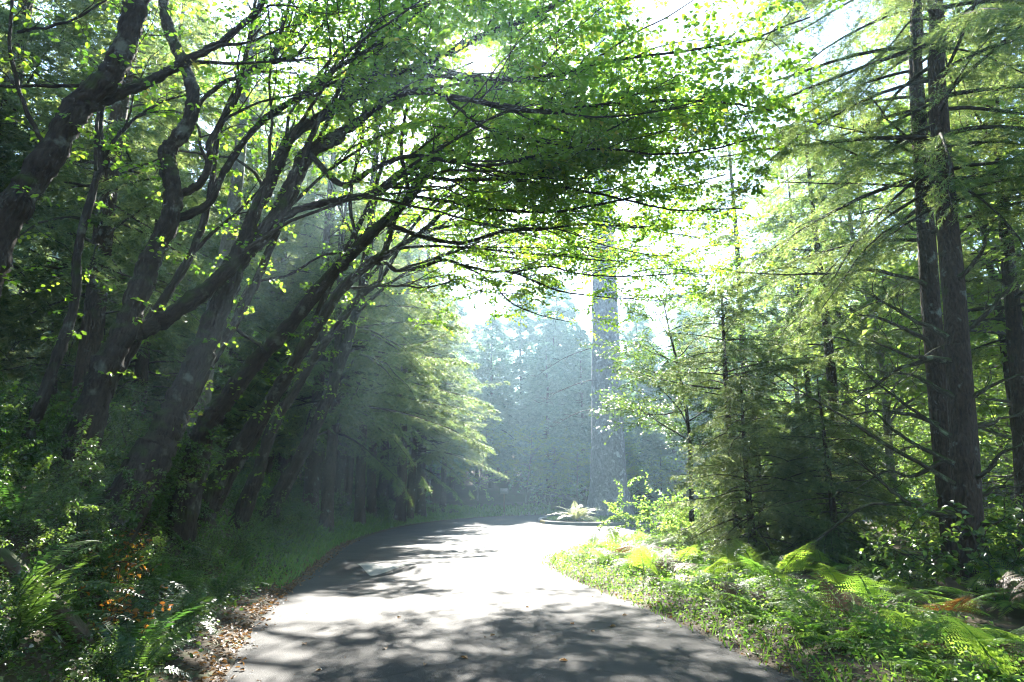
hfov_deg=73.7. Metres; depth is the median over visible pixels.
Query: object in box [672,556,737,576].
bracken fern
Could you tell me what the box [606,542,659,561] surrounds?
bracken fern
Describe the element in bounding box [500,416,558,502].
broadleaf tree
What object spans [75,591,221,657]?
sword fern
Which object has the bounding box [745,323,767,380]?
hazy spruce
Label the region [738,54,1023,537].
broadleaf tree
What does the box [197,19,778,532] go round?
arching tree
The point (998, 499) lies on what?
leafy bush
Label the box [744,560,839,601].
bracken fern
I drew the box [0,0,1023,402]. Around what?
sky
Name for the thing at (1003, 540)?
maple sapling
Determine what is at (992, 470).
broadleaf tree
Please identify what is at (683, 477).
young spruce
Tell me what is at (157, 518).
leafy shrub
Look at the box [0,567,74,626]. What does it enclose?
leafy shrub
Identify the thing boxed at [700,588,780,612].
bracken fern
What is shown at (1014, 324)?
spruce tree
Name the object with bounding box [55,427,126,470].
leafy shrub
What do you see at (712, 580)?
bracken fern
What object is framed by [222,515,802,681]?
road
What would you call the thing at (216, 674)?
leaf litter
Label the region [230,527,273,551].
sword fern
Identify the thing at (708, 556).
lady fern
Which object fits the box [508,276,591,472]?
hazy spruce
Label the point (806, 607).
bracken fern
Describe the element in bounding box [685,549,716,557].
bracken fern
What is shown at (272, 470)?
leafy shrub
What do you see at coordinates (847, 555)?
bracken fern
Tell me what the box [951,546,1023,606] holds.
bracken fern
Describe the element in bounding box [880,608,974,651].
bracken fern
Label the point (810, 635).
bracken fern
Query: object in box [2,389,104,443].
leafy shrub
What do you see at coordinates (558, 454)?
broadleaf tree
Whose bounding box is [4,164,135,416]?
fir tree
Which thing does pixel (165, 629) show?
leafy shrub
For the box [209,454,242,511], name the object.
leafy shrub
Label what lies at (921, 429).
broadleaf tree
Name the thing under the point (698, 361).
spruce tree
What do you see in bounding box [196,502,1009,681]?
grass
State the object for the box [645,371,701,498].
hazy spruce
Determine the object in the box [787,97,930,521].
slim conifer
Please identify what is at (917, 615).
bracken fern
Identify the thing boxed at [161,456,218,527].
leafy shrub
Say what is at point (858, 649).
lady fern
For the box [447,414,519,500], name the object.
broadleaf tree
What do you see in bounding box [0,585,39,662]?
leafy shrub
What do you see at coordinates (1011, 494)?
slim conifer
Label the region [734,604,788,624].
lady fern
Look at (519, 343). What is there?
hazy spruce
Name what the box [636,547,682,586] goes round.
bracken fern
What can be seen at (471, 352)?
hazy spruce
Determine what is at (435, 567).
speed hump
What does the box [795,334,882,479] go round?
hazy spruce
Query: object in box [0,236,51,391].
fir tree
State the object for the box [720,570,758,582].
lady fern
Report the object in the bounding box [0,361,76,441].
leafy shrub
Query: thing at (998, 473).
broadleaf tree
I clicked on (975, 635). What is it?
bracken fern
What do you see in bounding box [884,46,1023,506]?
slim conifer
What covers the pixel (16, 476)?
leafy shrub
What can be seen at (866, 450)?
young spruce
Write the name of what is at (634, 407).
leaning tree
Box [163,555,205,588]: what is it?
leafy shrub
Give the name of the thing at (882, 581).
bracken fern
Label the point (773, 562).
bracken fern
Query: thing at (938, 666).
lady fern
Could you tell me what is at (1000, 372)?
slim conifer
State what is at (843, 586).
bracken fern
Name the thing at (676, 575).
bracken fern
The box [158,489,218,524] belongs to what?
sword fern
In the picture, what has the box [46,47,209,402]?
fir tree
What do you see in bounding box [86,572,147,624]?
leafy shrub
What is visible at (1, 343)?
fir tree
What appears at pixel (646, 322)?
hazy spruce
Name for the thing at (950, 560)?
maple sapling
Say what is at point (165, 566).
sword fern
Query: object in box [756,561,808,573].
bracken fern
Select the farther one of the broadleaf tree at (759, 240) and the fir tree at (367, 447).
the fir tree at (367, 447)
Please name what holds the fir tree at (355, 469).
on the ground at (1012, 619)
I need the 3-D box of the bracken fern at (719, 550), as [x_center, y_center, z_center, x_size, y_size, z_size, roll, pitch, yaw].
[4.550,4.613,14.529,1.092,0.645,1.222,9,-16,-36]
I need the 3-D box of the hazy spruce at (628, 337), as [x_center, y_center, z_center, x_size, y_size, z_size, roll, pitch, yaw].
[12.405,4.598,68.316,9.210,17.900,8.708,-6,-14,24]
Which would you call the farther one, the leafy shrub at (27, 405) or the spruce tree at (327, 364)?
the spruce tree at (327, 364)
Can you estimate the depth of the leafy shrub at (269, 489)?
21.58 m
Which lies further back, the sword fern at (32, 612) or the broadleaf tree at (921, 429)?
the broadleaf tree at (921, 429)
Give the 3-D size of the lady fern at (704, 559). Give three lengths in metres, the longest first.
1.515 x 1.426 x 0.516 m
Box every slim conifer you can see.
[648,89,806,491]
[720,106,920,545]
[742,162,889,502]
[744,51,923,522]
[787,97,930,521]
[868,105,1017,504]
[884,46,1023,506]
[919,81,1023,485]
[977,251,1023,421]
[982,393,1014,507]
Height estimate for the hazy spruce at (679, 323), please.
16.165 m
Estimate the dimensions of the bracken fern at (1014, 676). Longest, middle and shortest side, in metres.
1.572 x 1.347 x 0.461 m
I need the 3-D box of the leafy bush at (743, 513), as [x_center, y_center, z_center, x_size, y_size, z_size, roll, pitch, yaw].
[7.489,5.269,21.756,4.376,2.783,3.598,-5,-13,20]
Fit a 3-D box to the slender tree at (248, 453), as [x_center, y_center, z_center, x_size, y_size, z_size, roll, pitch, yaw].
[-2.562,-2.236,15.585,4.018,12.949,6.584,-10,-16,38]
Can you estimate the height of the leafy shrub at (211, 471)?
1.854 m
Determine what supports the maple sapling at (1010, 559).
on the ground at (1012, 619)
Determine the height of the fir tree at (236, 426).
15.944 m
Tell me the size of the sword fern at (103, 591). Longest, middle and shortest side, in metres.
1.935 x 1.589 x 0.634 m
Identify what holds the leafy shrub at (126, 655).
on the ground at (1012, 619)
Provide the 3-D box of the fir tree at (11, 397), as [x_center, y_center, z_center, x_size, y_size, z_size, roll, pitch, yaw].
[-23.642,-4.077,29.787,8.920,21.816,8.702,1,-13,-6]
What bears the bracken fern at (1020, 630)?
on the ground at (1012, 619)
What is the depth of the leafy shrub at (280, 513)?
18.71 m
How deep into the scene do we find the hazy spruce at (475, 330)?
65.08 m
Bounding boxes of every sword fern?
[0,470,110,529]
[0,529,142,616]
[0,550,134,649]
[49,470,125,529]
[62,612,216,681]
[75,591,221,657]
[91,540,189,617]
[124,545,215,598]
[143,572,222,637]
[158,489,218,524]
[163,524,233,567]
[198,564,269,593]
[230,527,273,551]
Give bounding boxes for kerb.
[538,516,668,525]
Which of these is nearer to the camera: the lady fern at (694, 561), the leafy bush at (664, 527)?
the lady fern at (694, 561)
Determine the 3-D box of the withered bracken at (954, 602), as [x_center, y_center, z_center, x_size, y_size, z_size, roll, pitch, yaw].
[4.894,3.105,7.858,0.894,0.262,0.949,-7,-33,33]
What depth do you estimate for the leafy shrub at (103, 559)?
7.21 m
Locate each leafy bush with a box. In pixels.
[597,470,730,538]
[649,466,757,528]
[655,472,770,529]
[656,485,757,541]
[682,466,807,531]
[720,459,862,524]
[808,474,937,545]
[849,452,1015,553]
[869,436,1013,539]
[894,480,1023,557]
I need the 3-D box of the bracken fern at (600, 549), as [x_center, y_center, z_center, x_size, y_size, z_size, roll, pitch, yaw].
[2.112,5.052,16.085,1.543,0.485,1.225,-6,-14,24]
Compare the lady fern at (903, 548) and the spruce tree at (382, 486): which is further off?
the spruce tree at (382, 486)
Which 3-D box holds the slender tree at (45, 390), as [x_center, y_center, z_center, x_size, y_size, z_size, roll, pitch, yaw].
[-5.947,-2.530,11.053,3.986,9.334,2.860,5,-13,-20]
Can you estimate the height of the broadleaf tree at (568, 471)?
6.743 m
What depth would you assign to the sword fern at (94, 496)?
8.40 m
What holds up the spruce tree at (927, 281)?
on the ground at (1012, 619)
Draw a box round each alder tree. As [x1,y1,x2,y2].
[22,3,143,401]
[133,0,356,444]
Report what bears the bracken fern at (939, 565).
on the ground at (1012, 619)
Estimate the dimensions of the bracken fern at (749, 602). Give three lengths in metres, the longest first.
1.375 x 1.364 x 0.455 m
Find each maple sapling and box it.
[849,523,962,588]
[871,491,1023,592]
[984,516,1023,590]
[989,519,1023,579]
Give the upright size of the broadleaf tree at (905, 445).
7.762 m
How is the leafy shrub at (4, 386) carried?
on the ground at (1012, 619)
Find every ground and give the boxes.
[0,437,1023,681]
[542,516,681,522]
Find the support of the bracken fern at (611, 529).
on the ground at (1012, 619)
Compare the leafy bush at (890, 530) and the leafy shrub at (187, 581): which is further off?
the leafy bush at (890, 530)
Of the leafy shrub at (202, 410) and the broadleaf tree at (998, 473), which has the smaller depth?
the leafy shrub at (202, 410)
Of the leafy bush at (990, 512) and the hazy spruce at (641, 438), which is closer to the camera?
the leafy bush at (990, 512)
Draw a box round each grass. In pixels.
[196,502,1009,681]
[547,513,694,522]
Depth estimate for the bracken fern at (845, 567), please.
12.25 m
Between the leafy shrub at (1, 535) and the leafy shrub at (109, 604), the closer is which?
the leafy shrub at (1, 535)
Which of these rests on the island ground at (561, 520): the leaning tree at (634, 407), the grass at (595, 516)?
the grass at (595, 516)
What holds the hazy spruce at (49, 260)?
on the ground at (1012, 619)
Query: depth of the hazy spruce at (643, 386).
63.92 m
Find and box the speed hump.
[316,559,560,575]
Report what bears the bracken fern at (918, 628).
on the ground at (1012, 619)
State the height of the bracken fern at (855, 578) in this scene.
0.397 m
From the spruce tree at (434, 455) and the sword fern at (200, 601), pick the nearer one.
the sword fern at (200, 601)
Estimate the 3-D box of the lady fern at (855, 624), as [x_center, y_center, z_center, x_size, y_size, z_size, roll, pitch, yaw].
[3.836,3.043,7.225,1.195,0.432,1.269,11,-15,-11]
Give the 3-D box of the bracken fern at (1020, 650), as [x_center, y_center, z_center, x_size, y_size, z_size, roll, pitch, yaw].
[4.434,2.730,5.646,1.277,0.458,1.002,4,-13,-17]
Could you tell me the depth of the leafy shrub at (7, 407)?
7.00 m
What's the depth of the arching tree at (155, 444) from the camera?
11.49 m
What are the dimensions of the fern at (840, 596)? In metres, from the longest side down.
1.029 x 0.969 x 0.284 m
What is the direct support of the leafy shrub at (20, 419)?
on the ground at (1012, 619)
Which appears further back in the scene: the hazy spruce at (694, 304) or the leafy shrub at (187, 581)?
the hazy spruce at (694, 304)
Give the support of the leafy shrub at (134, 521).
on the ground at (1012, 619)
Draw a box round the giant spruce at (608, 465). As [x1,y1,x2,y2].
[530,0,672,516]
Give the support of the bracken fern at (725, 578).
on the ground at (1012, 619)
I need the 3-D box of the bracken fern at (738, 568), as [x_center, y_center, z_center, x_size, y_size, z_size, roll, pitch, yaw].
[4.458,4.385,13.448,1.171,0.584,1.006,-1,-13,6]
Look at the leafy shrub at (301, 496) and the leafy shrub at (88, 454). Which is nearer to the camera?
the leafy shrub at (88, 454)
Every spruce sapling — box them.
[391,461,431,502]
[639,457,676,508]
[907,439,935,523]
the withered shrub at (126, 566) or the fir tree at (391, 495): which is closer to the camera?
the withered shrub at (126, 566)
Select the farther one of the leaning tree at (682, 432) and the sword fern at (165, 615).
the leaning tree at (682, 432)
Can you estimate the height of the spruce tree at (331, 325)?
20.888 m
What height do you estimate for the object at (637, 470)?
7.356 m
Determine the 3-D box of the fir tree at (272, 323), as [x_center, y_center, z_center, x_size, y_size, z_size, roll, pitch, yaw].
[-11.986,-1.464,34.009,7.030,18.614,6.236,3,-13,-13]
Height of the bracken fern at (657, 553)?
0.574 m
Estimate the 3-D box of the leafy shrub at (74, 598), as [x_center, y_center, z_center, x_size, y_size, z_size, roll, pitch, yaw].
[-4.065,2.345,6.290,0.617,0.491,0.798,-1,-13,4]
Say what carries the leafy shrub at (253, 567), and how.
on the ground at (1012, 619)
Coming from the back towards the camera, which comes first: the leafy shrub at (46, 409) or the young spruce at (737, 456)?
the young spruce at (737, 456)
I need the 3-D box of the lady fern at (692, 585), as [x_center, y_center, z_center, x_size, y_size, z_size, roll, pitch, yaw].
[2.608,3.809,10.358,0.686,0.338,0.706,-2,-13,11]
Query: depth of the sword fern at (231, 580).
10.21 m
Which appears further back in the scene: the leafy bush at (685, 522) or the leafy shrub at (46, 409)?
the leafy bush at (685, 522)
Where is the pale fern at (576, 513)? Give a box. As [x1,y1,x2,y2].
[545,503,601,521]
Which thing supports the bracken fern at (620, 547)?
on the ground at (1012, 619)
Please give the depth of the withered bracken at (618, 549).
14.39 m
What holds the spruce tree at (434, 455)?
on the ground at (1012, 619)
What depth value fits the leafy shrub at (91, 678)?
4.91 m
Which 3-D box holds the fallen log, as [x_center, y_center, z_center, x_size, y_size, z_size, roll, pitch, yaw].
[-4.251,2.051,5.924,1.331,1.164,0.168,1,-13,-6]
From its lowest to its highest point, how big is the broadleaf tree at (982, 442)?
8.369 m
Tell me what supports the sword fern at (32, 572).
on the ground at (1012, 619)
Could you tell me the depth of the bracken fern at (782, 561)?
11.14 m
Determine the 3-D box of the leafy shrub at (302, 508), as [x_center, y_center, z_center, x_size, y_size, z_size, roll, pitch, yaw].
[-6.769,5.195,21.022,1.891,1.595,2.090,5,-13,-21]
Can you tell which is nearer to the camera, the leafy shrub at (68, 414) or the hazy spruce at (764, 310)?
the leafy shrub at (68, 414)
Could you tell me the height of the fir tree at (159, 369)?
17.331 m
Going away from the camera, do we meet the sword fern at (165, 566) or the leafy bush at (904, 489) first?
the sword fern at (165, 566)
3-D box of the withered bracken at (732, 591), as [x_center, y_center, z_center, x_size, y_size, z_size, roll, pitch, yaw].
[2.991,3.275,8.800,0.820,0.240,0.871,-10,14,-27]
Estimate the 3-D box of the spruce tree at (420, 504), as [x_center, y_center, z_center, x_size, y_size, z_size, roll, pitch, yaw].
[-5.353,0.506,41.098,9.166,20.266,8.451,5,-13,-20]
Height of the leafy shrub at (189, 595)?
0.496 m
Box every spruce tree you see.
[212,114,371,482]
[213,72,431,511]
[225,174,497,532]
[234,176,413,496]
[240,91,416,496]
[267,147,424,516]
[269,168,330,475]
[278,176,444,524]
[306,188,430,511]
[353,184,482,523]
[354,223,496,509]
[354,315,507,520]
[357,191,467,505]
[365,202,441,516]
[391,201,510,518]
[407,291,499,507]
[613,274,843,533]
[663,0,1023,586]
[673,0,1023,572]
[804,0,1023,557]
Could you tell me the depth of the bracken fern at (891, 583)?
9.52 m
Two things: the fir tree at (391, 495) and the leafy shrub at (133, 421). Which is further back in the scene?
the fir tree at (391, 495)
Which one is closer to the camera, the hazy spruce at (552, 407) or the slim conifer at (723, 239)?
the slim conifer at (723, 239)
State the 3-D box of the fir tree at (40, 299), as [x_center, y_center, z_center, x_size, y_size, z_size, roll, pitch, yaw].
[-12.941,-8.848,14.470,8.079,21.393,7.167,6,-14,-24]
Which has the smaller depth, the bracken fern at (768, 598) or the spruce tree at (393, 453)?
the bracken fern at (768, 598)
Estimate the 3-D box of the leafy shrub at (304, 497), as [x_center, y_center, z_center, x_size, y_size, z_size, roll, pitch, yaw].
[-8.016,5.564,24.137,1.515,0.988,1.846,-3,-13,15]
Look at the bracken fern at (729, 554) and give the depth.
12.95 m
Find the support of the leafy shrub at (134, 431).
on the ground at (1012, 619)
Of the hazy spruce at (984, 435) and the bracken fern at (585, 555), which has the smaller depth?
the bracken fern at (585, 555)
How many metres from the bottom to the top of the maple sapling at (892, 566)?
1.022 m
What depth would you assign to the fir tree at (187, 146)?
27.55 m
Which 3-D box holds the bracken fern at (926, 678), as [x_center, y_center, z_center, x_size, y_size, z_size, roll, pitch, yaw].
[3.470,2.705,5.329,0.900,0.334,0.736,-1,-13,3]
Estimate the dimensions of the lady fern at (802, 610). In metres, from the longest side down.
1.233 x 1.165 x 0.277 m
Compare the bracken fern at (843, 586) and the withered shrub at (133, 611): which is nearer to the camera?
the withered shrub at (133, 611)
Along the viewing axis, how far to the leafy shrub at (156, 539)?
8.20 m
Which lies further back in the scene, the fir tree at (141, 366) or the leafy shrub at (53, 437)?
the fir tree at (141, 366)
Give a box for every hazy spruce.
[10,186,67,395]
[388,237,453,461]
[426,296,508,490]
[436,294,465,404]
[436,324,507,477]
[447,312,544,487]
[480,287,545,445]
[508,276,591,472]
[508,342,590,503]
[511,318,589,484]
[544,327,591,499]
[568,353,672,493]
[619,300,664,451]
[622,346,670,475]
[630,308,663,399]
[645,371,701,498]
[647,316,714,482]
[658,308,709,395]
[663,319,717,445]
[682,281,716,372]
[686,329,767,497]
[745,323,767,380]
[748,285,781,331]
[767,334,802,463]
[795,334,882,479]
[890,338,993,503]
[972,302,1008,484]
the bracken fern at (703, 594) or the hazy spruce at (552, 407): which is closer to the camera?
the bracken fern at (703, 594)
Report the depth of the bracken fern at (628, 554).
13.55 m
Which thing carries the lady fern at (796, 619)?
on the ground at (1012, 619)
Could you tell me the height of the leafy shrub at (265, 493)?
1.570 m
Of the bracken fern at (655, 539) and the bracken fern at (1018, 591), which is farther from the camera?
the bracken fern at (655, 539)
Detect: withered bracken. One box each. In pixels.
[581,545,639,557]
[644,544,700,561]
[645,551,704,587]
[705,581,773,616]
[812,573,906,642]
[836,565,868,579]
[911,595,980,622]
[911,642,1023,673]
[986,571,1023,613]
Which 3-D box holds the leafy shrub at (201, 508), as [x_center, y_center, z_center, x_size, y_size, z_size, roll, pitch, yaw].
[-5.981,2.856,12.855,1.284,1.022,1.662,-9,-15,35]
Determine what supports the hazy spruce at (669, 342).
on the ground at (1012, 619)
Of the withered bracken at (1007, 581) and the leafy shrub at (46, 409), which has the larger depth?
the leafy shrub at (46, 409)
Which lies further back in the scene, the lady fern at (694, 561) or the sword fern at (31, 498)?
the lady fern at (694, 561)
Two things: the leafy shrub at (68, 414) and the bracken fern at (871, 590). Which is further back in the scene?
the leafy shrub at (68, 414)
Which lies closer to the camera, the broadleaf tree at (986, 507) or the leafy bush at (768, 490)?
the leafy bush at (768, 490)
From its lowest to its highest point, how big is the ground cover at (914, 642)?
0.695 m
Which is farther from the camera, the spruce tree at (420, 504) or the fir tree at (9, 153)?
the spruce tree at (420, 504)
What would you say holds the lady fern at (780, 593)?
on the ground at (1012, 619)
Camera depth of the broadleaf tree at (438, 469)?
51.53 m
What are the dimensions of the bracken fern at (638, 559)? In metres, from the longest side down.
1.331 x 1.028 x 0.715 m
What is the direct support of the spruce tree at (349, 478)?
on the ground at (1012, 619)
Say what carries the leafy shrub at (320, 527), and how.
on the ground at (1012, 619)
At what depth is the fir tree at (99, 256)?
15.10 m
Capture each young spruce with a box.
[651,376,844,566]
[658,376,848,555]
[739,393,921,563]
[742,377,929,570]
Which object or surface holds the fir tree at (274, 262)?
on the ground at (1012, 619)
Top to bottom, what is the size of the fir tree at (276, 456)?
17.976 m
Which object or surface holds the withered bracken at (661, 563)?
on the ground at (1012, 619)
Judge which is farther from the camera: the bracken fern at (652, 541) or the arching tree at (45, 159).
the bracken fern at (652, 541)
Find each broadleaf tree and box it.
[392,404,468,500]
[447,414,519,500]
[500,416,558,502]
[523,427,579,505]
[544,431,590,506]
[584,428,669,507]
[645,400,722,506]
[693,177,881,508]
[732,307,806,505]
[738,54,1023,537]
[762,286,996,532]
[787,0,1023,414]
[806,268,901,468]
[821,322,929,477]
[822,2,1023,438]
[824,202,1008,468]
[837,359,934,529]
[877,271,1013,516]
[895,335,1014,515]
[896,312,1012,518]
[900,382,1012,499]
[982,439,1014,507]
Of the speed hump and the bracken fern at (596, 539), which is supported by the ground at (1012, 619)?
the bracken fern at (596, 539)
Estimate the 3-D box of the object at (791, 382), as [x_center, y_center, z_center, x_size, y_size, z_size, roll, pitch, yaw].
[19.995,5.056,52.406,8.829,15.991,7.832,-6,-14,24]
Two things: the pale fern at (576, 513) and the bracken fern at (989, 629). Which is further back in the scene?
the pale fern at (576, 513)
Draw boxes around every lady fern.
[665,553,714,572]
[666,578,703,594]
[674,544,735,570]
[678,537,709,549]
[701,543,756,569]
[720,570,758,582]
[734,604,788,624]
[740,590,804,605]
[766,610,848,642]
[770,597,827,615]
[777,581,840,596]
[781,552,823,568]
[811,599,921,643]
[819,573,891,604]
[820,635,916,661]
[864,602,954,633]
[889,654,1023,681]
[891,547,917,553]
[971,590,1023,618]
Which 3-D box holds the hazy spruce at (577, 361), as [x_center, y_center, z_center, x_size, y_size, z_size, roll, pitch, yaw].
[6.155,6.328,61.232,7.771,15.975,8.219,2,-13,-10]
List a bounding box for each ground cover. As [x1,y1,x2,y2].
[0,426,488,681]
[551,528,1023,681]
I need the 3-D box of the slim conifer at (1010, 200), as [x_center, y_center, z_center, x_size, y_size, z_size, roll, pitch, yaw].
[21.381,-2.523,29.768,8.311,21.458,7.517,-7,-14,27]
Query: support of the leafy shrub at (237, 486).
on the ground at (1012, 619)
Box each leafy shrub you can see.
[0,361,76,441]
[0,372,39,432]
[0,373,57,418]
[0,382,26,431]
[0,386,8,399]
[0,391,61,431]
[0,403,92,503]
[0,410,75,460]
[0,437,27,480]
[0,473,76,553]
[0,482,105,545]
[0,499,9,547]
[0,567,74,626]
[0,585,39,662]
[1,387,118,423]
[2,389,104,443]
[9,416,159,536]
[20,372,149,450]
[24,414,129,497]
[33,472,138,541]
[37,621,147,681]
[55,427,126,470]
[55,509,151,584]
[59,391,242,488]
[59,430,200,510]
[59,664,104,681]
[61,570,109,622]
[62,417,147,454]
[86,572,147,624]
[94,633,152,669]
[98,421,179,472]
[101,480,194,529]
[104,383,159,447]
[107,522,173,583]
[123,623,178,661]
[125,425,226,478]
[128,391,237,490]
[134,596,200,634]
[144,583,211,619]
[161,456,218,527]
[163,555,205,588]
[165,480,232,517]
[206,577,232,601]
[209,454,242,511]
[223,452,280,494]
[228,473,275,507]
[232,470,279,505]
[240,558,267,580]
[246,458,280,495]
[248,500,272,530]
[253,496,292,527]
[259,476,299,515]
[260,472,303,500]
[285,485,312,506]
[285,490,322,528]
[295,491,336,510]
[310,520,328,533]
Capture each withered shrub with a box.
[78,585,172,640]
[84,543,161,587]
[86,529,151,568]
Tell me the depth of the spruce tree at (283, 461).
34.28 m
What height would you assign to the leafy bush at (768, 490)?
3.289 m
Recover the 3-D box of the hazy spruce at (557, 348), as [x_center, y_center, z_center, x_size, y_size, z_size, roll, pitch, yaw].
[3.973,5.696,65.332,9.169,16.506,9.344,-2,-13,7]
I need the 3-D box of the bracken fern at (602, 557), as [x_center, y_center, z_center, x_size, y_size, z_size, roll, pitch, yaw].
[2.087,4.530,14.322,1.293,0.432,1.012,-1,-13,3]
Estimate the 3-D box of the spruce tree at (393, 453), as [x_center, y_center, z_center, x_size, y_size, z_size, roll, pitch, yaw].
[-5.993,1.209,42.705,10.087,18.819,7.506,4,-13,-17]
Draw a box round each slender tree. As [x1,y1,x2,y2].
[2,0,282,448]
[72,0,390,401]
[148,2,540,512]
[206,0,520,527]
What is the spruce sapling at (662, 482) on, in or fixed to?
on the ground at (1012, 619)
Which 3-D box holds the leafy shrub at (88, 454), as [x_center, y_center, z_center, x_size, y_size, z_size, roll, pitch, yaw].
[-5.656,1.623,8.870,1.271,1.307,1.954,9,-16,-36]
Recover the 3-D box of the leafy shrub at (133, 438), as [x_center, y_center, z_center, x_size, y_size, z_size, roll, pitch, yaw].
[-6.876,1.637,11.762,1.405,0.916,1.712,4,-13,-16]
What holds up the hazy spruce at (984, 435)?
on the ground at (1012, 619)
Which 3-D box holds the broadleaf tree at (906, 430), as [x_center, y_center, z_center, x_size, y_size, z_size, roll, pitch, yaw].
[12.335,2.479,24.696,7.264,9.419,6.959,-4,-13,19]
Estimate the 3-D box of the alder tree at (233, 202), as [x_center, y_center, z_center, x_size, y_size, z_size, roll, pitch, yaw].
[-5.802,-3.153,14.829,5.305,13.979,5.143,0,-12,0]
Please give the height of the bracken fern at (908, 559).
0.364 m
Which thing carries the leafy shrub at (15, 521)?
on the ground at (1012, 619)
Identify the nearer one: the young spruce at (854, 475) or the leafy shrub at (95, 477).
the leafy shrub at (95, 477)
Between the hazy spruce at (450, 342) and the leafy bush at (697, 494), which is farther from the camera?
the hazy spruce at (450, 342)
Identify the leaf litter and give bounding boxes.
[64,539,954,681]
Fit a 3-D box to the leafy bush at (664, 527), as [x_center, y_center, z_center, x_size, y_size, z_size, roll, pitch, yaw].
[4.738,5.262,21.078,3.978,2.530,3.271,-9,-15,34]
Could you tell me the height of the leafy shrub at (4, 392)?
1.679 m
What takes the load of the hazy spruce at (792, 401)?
on the ground at (1012, 619)
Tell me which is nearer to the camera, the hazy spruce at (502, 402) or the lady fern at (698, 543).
the lady fern at (698, 543)
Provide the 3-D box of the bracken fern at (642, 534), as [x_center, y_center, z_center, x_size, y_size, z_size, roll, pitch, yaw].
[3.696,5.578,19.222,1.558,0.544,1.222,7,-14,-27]
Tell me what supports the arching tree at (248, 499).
on the ground at (1012, 619)
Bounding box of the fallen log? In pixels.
[0,546,94,646]
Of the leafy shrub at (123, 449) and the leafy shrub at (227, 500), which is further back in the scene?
the leafy shrub at (227, 500)
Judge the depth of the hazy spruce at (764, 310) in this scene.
85.30 m
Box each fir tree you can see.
[0,0,72,336]
[0,0,181,403]
[0,0,260,415]
[0,0,267,461]
[0,5,50,349]
[0,13,157,414]
[0,46,66,403]
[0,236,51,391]
[1,250,46,388]
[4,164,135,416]
[11,170,93,395]
[14,48,215,424]
[19,183,65,348]
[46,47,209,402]
[65,139,205,428]
[119,95,306,488]
[146,90,313,483]
[149,25,316,457]
[244,113,402,494]
[244,166,308,477]
[244,226,311,478]
[271,106,366,477]
[302,269,394,476]
[352,290,377,489]
[353,253,441,499]
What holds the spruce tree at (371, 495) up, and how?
on the ground at (1012, 619)
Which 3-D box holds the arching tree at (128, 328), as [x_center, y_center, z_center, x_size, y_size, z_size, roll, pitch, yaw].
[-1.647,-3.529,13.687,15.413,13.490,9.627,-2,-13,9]
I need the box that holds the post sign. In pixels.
[500,488,507,511]
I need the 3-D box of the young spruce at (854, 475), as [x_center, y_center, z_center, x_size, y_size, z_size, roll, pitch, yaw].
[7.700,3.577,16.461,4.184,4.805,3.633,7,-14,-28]
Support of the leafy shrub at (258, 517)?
on the ground at (1012, 619)
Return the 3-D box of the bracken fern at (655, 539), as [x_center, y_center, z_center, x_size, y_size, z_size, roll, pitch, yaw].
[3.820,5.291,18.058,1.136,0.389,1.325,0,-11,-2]
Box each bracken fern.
[570,550,604,562]
[572,545,629,557]
[577,537,606,549]
[578,532,601,549]
[582,548,633,566]
[587,547,639,559]
[604,524,632,544]
[605,544,643,552]
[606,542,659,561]
[610,550,690,574]
[615,543,665,576]
[617,547,649,565]
[620,536,657,542]
[630,530,661,541]
[634,535,662,561]
[636,534,672,547]
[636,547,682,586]
[650,562,740,576]
[651,544,699,562]
[658,572,722,591]
[660,538,703,559]
[662,573,768,598]
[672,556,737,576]
[680,587,744,602]
[682,566,777,590]
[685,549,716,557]
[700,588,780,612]
[702,542,762,575]
[707,540,743,565]
[707,578,779,591]
[716,592,829,622]
[719,584,787,607]
[724,550,770,571]
[729,536,791,578]
[730,542,816,582]
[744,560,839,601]
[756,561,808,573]
[764,585,900,633]
[768,556,816,567]
[771,621,870,645]
[783,563,883,589]
[791,559,863,574]
[801,549,843,565]
[803,555,873,589]
[807,568,861,581]
[809,574,870,601]
[813,571,952,619]
[825,550,881,559]
[828,570,893,590]
[838,554,894,581]
[841,598,975,669]
[851,557,903,576]
[855,565,964,593]
[876,556,924,566]
[877,575,935,595]
[878,658,991,681]
[880,605,1022,671]
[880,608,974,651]
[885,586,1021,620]
[904,560,947,573]
[906,544,940,554]
[922,572,1023,599]
[934,614,1023,673]
[939,614,1022,681]
[945,620,1023,642]
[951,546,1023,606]
[962,636,1023,681]
[967,623,1023,650]
[984,675,1023,681]
[1002,572,1023,602]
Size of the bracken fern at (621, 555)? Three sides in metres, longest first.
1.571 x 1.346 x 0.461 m
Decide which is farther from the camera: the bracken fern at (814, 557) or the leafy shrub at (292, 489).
the leafy shrub at (292, 489)
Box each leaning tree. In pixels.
[573,262,783,535]
[637,322,796,498]
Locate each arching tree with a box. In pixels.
[0,0,364,296]
[6,0,846,491]
[95,0,848,550]
[164,0,763,553]
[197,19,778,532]
[228,37,783,533]
[248,0,641,528]
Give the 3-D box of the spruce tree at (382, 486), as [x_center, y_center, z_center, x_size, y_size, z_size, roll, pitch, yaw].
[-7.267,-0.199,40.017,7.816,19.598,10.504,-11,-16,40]
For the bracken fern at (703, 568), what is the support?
on the ground at (1012, 619)
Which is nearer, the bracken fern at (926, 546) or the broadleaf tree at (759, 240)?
the bracken fern at (926, 546)

